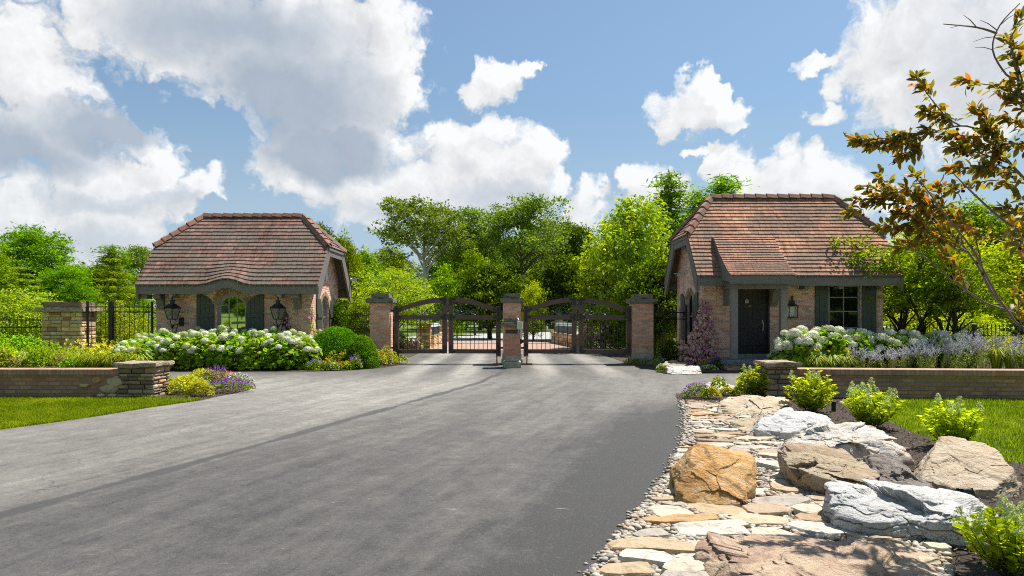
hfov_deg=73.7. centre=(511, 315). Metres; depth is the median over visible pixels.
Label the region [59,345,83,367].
daylily
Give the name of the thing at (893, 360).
russian sage
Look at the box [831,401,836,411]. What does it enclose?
path light
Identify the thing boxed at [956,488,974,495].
flood light
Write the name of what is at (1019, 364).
daylily
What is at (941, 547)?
flagstone
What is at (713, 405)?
flagstone
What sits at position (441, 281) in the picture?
tree
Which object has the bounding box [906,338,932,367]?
russian sage
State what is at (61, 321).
stone pillar
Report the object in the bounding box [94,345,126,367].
daylily
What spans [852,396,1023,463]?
lawn grass
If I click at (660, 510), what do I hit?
flagstone
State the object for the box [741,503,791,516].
flagstone
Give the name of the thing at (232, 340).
hydrangea
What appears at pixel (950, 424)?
panicle hydrangea
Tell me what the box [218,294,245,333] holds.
window
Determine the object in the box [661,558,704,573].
flagstone
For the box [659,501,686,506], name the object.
flagstone
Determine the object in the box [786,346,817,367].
daylily
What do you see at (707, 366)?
petunia
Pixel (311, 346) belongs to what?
hydrangea
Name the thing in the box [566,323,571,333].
mailbox
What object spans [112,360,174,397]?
stone pillar
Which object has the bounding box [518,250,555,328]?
tree
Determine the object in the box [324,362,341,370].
petunia
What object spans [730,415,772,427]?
boulder
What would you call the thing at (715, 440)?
flagstone
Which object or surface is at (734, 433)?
flagstone
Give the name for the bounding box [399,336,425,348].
rose bush
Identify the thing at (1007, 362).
daylily
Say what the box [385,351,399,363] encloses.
barberry
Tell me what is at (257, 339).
hydrangea
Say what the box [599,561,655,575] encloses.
flagstone
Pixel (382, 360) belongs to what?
barberry
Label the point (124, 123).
sky
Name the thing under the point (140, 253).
tree
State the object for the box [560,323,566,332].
mailbox
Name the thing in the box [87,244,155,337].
conifer
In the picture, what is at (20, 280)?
spruce
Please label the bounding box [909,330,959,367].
hydrangea
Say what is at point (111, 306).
iron fence
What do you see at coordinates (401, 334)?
shrub
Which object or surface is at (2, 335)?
leafy plant
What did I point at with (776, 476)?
flagstone
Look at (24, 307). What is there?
shrub
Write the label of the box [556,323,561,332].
mailbox
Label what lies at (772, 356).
hydrangea
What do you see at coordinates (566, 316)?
gate leaf
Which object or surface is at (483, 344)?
brick paver apron
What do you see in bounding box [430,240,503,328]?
tree
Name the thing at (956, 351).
russian sage
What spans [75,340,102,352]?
daylily
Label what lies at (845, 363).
daylily
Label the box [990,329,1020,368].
russian sage
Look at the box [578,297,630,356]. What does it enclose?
gate leaf
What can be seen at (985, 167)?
crab apple tree
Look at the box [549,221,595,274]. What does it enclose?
tree
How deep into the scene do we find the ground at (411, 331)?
60.47 m
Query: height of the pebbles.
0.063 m
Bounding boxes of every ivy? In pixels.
[332,299,346,332]
[623,350,660,364]
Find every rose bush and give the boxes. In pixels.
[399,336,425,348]
[577,325,620,348]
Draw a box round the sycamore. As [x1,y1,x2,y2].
[367,193,477,320]
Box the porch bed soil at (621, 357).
[601,353,1018,373]
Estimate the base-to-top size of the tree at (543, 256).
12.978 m
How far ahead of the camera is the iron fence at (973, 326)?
22.19 m
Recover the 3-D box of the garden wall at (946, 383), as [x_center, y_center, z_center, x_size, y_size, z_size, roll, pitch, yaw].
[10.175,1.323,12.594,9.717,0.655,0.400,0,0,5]
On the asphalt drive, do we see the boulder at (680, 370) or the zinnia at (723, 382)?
the boulder at (680, 370)
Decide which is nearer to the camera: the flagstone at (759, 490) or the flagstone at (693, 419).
the flagstone at (759, 490)
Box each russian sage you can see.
[842,349,870,367]
[846,345,877,367]
[862,351,887,367]
[874,348,900,367]
[884,345,912,367]
[890,342,916,367]
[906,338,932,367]
[910,339,943,367]
[921,335,953,367]
[932,330,966,367]
[942,335,976,368]
[956,336,980,368]
[964,330,996,368]
[968,331,1005,368]
[983,335,1009,368]
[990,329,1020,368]
[1002,336,1023,368]
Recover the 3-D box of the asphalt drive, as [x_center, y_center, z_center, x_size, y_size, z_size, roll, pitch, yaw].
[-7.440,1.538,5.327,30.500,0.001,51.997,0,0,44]
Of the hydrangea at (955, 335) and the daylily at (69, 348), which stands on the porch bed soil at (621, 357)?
the hydrangea at (955, 335)
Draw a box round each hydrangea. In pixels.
[109,340,144,353]
[126,332,147,348]
[127,334,174,360]
[148,328,184,354]
[153,331,200,369]
[175,326,210,363]
[177,330,231,369]
[200,325,244,364]
[204,329,255,369]
[227,328,263,365]
[232,329,281,369]
[254,326,282,360]
[258,331,307,369]
[280,333,324,368]
[282,328,312,366]
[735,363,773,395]
[766,349,791,360]
[770,325,824,367]
[783,368,839,412]
[800,325,853,367]
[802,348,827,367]
[827,328,881,367]
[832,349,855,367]
[840,377,905,426]
[853,328,903,367]
[879,329,931,367]
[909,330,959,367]
[915,393,985,440]
[933,332,977,368]
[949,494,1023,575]
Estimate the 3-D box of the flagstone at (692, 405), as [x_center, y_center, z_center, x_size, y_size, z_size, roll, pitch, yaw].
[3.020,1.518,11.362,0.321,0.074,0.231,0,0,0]
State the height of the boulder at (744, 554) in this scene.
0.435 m
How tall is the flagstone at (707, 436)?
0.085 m
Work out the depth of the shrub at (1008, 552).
4.01 m
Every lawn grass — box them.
[0,394,201,429]
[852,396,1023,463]
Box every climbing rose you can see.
[283,310,290,331]
[307,307,323,336]
[678,298,717,367]
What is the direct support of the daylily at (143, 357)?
on the flower bed soil at (246, 369)
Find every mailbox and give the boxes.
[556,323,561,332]
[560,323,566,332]
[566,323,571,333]
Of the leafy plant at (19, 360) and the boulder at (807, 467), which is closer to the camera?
the boulder at (807, 467)
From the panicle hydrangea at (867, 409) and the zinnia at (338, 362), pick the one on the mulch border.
the panicle hydrangea at (867, 409)
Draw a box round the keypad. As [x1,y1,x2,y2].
[517,318,522,332]
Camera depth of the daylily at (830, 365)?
18.54 m
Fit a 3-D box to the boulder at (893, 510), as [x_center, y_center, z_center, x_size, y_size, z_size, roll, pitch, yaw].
[2.859,1.449,4.894,1.161,0.448,0.945,0,0,0]
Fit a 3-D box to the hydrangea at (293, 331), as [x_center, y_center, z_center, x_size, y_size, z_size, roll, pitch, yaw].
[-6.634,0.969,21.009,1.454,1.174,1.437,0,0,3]
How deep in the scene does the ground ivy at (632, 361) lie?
21.55 m
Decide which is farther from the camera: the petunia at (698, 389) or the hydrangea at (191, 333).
the hydrangea at (191, 333)
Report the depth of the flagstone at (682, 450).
7.59 m
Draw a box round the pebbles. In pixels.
[577,400,955,575]
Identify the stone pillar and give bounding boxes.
[34,302,102,364]
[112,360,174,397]
[415,321,432,348]
[436,320,447,341]
[552,320,566,331]
[577,321,594,347]
[753,360,801,397]
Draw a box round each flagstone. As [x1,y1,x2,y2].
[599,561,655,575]
[606,536,694,554]
[618,548,675,568]
[632,528,671,537]
[643,513,719,525]
[650,496,674,502]
[650,505,693,516]
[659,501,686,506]
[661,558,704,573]
[661,570,708,575]
[663,488,674,495]
[670,519,751,536]
[674,553,695,559]
[677,448,687,452]
[684,405,702,406]
[685,409,708,411]
[687,401,714,403]
[687,503,746,516]
[688,412,718,415]
[688,421,711,424]
[689,406,710,409]
[689,428,714,431]
[690,416,707,418]
[690,418,706,420]
[692,430,712,433]
[693,425,711,428]
[693,434,714,438]
[694,442,729,443]
[696,438,743,442]
[703,404,718,407]
[707,419,733,420]
[708,428,738,431]
[709,416,731,419]
[710,443,733,448]
[712,433,736,438]
[717,431,744,435]
[728,512,788,527]
[729,446,750,451]
[733,416,751,417]
[733,442,752,444]
[734,445,775,449]
[737,436,775,441]
[738,428,750,432]
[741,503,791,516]
[750,527,802,538]
[754,494,810,505]
[755,488,765,496]
[756,452,777,459]
[756,460,779,470]
[757,449,777,452]
[758,441,783,445]
[769,474,783,478]
[769,479,789,484]
[770,482,804,493]
[784,520,858,536]
[791,503,822,514]
[793,510,829,522]
[806,494,825,500]
[868,534,892,538]
[876,538,908,545]
[919,556,942,566]
[922,542,949,553]
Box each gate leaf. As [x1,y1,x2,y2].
[391,297,446,356]
[448,297,502,356]
[521,297,576,356]
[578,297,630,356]
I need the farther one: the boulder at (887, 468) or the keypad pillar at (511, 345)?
the keypad pillar at (511, 345)
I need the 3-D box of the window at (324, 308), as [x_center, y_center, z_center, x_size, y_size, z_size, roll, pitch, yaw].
[-6.619,-0.050,23.800,0.070,1.300,0.950,0,0,0]
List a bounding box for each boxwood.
[304,326,357,367]
[345,334,379,368]
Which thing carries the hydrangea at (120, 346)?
on the flower bed soil at (246, 369)
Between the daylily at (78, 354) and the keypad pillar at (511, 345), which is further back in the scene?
the keypad pillar at (511, 345)
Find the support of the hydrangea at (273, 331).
on the flower bed soil at (246, 369)
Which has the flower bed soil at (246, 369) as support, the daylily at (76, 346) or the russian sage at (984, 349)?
the daylily at (76, 346)
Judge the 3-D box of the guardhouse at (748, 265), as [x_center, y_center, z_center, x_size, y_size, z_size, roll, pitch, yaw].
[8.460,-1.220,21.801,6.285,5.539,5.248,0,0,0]
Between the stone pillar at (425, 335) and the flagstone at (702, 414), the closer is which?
the flagstone at (702, 414)
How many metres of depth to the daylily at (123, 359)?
19.00 m
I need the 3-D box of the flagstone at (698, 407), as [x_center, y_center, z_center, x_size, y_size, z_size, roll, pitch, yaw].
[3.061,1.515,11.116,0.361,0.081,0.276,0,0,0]
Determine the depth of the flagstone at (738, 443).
8.08 m
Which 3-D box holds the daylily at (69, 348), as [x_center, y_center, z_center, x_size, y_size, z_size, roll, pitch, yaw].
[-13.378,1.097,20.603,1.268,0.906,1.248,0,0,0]
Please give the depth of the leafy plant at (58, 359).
19.23 m
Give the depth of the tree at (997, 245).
45.82 m
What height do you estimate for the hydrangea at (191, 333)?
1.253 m
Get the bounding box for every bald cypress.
[621,169,698,335]
[679,189,708,219]
[685,173,759,214]
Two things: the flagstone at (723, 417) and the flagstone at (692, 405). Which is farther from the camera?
the flagstone at (692, 405)
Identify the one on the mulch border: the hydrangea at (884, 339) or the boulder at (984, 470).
the boulder at (984, 470)
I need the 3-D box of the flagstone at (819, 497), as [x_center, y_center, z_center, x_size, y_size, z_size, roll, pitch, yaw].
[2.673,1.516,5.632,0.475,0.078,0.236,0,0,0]
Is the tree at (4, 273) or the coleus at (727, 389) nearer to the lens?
the coleus at (727, 389)
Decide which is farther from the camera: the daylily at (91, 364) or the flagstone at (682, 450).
the daylily at (91, 364)
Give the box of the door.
[738,289,769,353]
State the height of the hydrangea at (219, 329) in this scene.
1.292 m
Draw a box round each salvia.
[200,365,232,383]
[348,354,362,367]
[654,354,663,365]
[709,353,722,368]
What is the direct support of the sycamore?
on the ground at (411, 331)
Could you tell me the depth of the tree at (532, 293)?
41.72 m
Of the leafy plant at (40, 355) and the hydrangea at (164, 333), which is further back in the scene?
the hydrangea at (164, 333)
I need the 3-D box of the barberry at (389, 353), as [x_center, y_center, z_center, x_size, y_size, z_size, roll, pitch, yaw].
[-3.911,1.213,21.300,0.543,0.624,0.506,0,0,0]
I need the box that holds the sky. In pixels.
[0,0,1023,316]
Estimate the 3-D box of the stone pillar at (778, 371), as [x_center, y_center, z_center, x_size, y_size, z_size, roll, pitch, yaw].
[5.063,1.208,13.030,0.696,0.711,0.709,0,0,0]
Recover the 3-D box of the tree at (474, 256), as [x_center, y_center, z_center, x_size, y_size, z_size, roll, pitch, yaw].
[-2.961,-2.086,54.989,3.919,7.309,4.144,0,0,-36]
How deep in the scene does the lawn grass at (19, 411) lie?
11.42 m
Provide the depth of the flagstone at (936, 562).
4.15 m
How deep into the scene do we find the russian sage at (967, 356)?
18.95 m
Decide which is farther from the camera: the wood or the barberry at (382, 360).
the wood
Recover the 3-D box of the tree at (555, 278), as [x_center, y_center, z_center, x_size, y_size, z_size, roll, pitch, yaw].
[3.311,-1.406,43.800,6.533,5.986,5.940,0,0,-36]
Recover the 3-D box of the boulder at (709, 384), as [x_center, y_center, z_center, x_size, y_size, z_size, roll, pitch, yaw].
[4.348,1.459,14.004,0.749,0.210,1.450,0,0,22]
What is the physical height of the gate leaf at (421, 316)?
1.923 m
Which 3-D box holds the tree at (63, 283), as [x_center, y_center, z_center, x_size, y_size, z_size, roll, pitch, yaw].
[-22.238,-0.545,34.080,3.949,4.229,4.045,0,0,41]
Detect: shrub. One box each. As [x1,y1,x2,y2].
[0,286,62,354]
[95,300,155,349]
[344,301,369,343]
[393,330,408,347]
[595,321,625,348]
[614,328,625,348]
[654,318,675,352]
[654,338,684,361]
[883,307,959,334]
[927,311,1013,354]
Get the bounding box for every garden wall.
[0,368,122,397]
[796,367,1023,400]
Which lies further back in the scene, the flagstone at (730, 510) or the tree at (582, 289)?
the tree at (582, 289)
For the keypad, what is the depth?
20.08 m
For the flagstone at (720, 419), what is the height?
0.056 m
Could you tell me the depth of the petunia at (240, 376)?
14.82 m
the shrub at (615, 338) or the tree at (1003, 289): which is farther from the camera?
the tree at (1003, 289)
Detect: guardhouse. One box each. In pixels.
[135,212,351,354]
[664,193,903,369]
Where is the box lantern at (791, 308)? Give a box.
[788,296,797,317]
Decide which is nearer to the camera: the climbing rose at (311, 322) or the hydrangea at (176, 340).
the hydrangea at (176, 340)
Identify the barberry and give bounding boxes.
[377,349,387,364]
[379,346,394,362]
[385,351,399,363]
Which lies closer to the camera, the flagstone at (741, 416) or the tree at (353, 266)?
the flagstone at (741, 416)
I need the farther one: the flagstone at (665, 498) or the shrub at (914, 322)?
the shrub at (914, 322)
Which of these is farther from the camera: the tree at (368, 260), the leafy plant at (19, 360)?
the tree at (368, 260)
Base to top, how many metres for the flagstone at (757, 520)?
0.066 m
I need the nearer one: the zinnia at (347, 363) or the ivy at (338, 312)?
the zinnia at (347, 363)
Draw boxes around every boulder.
[663,360,687,366]
[665,366,701,374]
[668,443,756,506]
[694,531,950,575]
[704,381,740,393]
[717,395,789,414]
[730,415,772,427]
[750,407,833,440]
[776,421,915,471]
[777,442,879,494]
[821,479,998,548]
[855,453,933,488]
[914,436,1021,498]
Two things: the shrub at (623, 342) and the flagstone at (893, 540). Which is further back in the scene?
the shrub at (623, 342)
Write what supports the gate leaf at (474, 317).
attached to the gate pier at (512, 303)
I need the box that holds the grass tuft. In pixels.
[395,355,408,362]
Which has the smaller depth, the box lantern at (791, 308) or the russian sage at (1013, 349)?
the russian sage at (1013, 349)
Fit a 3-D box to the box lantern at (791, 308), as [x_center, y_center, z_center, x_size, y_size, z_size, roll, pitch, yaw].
[8.347,-0.275,20.366,0.283,0.670,0.262,0,0,0]
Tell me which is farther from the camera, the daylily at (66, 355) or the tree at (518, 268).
the tree at (518, 268)
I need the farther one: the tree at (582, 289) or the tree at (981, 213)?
the tree at (981, 213)
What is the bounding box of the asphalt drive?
[0,350,756,575]
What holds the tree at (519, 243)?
on the ground at (411, 331)
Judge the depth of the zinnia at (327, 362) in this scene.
19.15 m
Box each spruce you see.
[0,262,46,345]
[90,252,144,346]
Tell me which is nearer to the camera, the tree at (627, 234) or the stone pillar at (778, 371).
the stone pillar at (778, 371)
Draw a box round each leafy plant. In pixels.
[0,332,23,362]
[0,332,47,359]
[0,356,30,367]
[1,346,33,367]
[7,352,44,367]
[19,347,58,367]
[21,338,66,364]
[30,347,66,367]
[48,351,72,367]
[58,355,88,367]
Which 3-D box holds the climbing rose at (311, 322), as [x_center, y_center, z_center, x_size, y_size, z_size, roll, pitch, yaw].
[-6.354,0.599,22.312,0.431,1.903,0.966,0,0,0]
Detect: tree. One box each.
[0,221,99,323]
[0,242,28,324]
[26,264,108,341]
[74,265,144,326]
[120,244,153,318]
[316,221,347,298]
[334,228,366,320]
[338,263,440,350]
[351,244,391,302]
[364,241,421,305]
[413,257,439,312]
[422,261,469,337]
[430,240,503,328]
[435,204,519,329]
[447,259,528,338]
[455,246,494,334]
[471,191,576,330]
[491,246,533,304]
[511,215,574,329]
[515,248,586,328]
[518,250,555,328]
[520,279,549,340]
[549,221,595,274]
[568,235,617,346]
[571,192,680,338]
[612,252,676,352]
[827,202,998,332]
[839,3,1023,330]
[847,242,1016,367]
[883,218,1003,327]
[885,218,1021,337]
[945,237,1023,346]
[946,194,1014,257]
[967,260,1020,342]
[978,220,1014,260]
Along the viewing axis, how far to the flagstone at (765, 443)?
8.06 m
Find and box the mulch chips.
[115,382,1023,575]
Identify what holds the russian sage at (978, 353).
on the porch bed soil at (621, 357)
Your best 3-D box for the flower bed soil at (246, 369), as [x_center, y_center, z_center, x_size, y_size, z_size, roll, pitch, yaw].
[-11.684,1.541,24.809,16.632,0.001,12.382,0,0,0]
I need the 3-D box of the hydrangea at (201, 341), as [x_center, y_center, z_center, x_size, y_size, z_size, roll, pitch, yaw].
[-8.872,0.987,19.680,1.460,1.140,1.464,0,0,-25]
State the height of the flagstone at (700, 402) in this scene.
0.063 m
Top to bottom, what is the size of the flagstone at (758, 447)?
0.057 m
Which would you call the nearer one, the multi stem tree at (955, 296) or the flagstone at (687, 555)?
the flagstone at (687, 555)
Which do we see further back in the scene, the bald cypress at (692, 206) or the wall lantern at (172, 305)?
the bald cypress at (692, 206)
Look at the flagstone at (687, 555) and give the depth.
4.28 m
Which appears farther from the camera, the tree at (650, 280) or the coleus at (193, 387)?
the tree at (650, 280)
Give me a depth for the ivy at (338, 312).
24.76 m
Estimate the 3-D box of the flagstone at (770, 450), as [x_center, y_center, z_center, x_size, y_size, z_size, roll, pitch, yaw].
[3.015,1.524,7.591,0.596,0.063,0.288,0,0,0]
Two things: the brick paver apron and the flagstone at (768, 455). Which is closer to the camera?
the flagstone at (768, 455)
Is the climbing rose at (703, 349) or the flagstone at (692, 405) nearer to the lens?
the flagstone at (692, 405)
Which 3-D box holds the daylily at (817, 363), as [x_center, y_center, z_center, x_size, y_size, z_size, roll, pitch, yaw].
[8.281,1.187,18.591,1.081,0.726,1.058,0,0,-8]
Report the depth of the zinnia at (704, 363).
19.80 m
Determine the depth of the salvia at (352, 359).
19.52 m
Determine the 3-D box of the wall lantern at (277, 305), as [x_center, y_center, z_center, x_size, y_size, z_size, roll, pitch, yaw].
[-7.369,-0.034,21.712,0.381,1.192,0.616,0,0,17]
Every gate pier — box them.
[366,294,396,363]
[500,293,523,363]
[626,294,656,364]
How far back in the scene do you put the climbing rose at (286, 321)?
21.88 m
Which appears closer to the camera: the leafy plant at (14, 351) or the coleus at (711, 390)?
the coleus at (711, 390)
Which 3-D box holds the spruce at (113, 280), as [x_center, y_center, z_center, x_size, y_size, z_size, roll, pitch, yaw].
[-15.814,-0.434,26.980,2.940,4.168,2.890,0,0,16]
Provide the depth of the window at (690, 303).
22.50 m
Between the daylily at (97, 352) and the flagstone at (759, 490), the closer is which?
the flagstone at (759, 490)
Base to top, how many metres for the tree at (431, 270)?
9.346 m
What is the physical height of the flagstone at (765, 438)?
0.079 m
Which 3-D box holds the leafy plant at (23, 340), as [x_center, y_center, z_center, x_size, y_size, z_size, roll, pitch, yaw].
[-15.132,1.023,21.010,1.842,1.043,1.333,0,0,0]
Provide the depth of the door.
20.55 m
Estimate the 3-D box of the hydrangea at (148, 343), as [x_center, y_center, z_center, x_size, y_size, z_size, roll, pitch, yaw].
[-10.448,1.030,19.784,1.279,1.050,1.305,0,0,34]
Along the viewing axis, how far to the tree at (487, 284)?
44.89 m
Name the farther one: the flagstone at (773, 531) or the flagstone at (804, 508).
the flagstone at (804, 508)
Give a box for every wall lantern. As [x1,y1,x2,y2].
[163,296,183,332]
[270,297,287,330]
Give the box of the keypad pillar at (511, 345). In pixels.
[501,318,520,367]
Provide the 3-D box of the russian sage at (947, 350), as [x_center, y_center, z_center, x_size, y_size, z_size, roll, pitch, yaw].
[11.587,1.049,18.554,0.846,1.062,0.702,0,0,-45]
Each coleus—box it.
[166,374,206,393]
[185,367,218,384]
[185,380,214,396]
[326,351,340,365]
[338,349,349,365]
[702,385,721,397]
[720,386,735,395]
[730,385,747,394]
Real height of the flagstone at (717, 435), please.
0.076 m
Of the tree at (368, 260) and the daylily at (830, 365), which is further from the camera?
the tree at (368, 260)
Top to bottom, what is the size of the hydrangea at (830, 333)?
1.308 m
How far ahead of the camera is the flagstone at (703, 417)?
10.13 m
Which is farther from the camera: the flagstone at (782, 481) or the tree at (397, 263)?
the tree at (397, 263)
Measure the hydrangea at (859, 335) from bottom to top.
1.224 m
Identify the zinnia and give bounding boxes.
[209,370,237,384]
[320,357,336,370]
[335,360,347,369]
[339,360,355,369]
[698,358,711,366]
[710,375,729,389]
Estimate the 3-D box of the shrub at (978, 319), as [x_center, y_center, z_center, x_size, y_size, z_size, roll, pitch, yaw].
[18.116,0.636,27.101,3.390,1.833,3.483,0,0,39]
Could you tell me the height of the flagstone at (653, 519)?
0.079 m
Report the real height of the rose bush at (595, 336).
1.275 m
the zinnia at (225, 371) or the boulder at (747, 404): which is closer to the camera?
the boulder at (747, 404)
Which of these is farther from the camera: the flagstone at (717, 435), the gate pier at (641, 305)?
the gate pier at (641, 305)
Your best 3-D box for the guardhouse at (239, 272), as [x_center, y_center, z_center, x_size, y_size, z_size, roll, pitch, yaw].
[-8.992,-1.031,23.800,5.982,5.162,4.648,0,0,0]
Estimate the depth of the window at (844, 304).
20.58 m
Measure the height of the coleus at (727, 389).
0.193 m
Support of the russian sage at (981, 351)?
on the porch bed soil at (621, 357)
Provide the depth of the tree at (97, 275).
41.80 m
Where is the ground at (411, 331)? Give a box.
[0,317,1023,463]
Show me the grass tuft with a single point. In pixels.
(402, 358)
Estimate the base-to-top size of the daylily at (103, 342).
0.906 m
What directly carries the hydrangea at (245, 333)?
on the flower bed soil at (246, 369)
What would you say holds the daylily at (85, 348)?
on the flower bed soil at (246, 369)
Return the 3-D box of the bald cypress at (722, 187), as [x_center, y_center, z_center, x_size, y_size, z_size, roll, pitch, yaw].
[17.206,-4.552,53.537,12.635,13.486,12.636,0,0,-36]
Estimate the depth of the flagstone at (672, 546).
4.43 m
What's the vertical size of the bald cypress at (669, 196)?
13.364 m
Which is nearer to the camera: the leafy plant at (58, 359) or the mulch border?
the mulch border
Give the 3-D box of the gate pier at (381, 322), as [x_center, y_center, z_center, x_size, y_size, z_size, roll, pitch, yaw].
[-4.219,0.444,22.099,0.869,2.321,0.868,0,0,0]
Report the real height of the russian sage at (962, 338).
1.258 m
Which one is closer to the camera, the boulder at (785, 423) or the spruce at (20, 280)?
the boulder at (785, 423)
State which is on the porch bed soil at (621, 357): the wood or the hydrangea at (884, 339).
the hydrangea at (884, 339)
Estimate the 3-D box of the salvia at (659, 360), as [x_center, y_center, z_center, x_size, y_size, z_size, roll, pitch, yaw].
[4.288,1.315,19.839,0.361,0.464,0.410,0,0,0]
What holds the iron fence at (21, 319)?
on the flower bed soil at (246, 369)
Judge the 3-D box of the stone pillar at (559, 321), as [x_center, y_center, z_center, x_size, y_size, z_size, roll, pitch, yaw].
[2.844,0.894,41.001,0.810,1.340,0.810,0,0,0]
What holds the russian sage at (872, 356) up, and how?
on the porch bed soil at (621, 357)
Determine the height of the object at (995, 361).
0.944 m
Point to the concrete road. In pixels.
(480, 337)
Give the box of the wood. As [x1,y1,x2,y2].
[21,262,883,323]
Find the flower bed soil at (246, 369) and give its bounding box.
[0,354,415,371]
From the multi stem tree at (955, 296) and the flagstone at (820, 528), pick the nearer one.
the flagstone at (820, 528)
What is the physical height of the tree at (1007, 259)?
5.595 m
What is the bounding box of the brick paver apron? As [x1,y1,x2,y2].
[430,341,584,349]
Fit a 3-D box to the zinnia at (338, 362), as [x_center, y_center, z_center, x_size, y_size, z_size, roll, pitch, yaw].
[-4.923,1.393,19.357,0.569,0.277,0.437,0,0,0]
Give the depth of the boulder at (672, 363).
19.16 m
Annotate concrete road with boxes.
[405,326,885,340]
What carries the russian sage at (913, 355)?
on the porch bed soil at (621, 357)
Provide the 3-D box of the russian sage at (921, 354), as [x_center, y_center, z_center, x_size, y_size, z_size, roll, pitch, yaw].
[11.087,1.091,18.256,0.792,0.973,0.657,0,0,31]
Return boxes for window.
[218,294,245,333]
[322,297,326,330]
[688,294,692,333]
[829,286,859,330]
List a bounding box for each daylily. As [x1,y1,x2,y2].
[0,346,15,367]
[49,338,82,366]
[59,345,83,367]
[64,345,97,367]
[70,339,85,352]
[71,343,111,367]
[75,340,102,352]
[76,342,98,367]
[85,344,109,367]
[90,338,109,363]
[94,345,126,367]
[108,346,137,361]
[120,343,155,360]
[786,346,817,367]
[804,347,833,367]
[822,346,851,367]
[832,346,857,367]
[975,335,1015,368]
[996,336,1023,368]
[1012,335,1023,368]
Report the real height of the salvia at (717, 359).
0.447 m
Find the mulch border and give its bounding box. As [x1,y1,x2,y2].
[676,389,1023,575]
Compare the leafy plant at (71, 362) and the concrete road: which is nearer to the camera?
the leafy plant at (71, 362)
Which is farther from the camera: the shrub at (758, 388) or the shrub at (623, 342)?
the shrub at (623, 342)
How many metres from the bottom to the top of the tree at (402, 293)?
3.880 m
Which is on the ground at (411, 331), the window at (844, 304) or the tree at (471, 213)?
the tree at (471, 213)
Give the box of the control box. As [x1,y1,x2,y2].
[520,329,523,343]
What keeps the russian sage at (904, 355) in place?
on the porch bed soil at (621, 357)
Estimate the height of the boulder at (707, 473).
0.526 m
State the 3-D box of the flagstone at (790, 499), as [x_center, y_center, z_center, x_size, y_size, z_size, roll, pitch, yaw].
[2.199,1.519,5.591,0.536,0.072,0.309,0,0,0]
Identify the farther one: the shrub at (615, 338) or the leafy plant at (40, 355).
the shrub at (615, 338)
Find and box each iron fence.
[0,316,41,349]
[86,301,152,349]
[341,311,369,334]
[653,305,686,361]
[886,324,1022,361]
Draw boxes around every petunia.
[204,378,255,392]
[220,372,254,385]
[304,359,324,370]
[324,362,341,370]
[655,363,665,371]
[682,381,712,397]
[700,364,718,371]
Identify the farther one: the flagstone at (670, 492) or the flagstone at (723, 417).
the flagstone at (723, 417)
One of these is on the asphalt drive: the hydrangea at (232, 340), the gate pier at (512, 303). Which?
the gate pier at (512, 303)
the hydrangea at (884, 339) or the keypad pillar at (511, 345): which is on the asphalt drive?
the keypad pillar at (511, 345)
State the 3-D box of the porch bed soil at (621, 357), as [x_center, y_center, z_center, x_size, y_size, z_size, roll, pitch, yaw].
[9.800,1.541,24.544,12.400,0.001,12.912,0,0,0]
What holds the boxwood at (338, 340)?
on the flower bed soil at (246, 369)
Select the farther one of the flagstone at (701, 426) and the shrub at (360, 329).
the shrub at (360, 329)

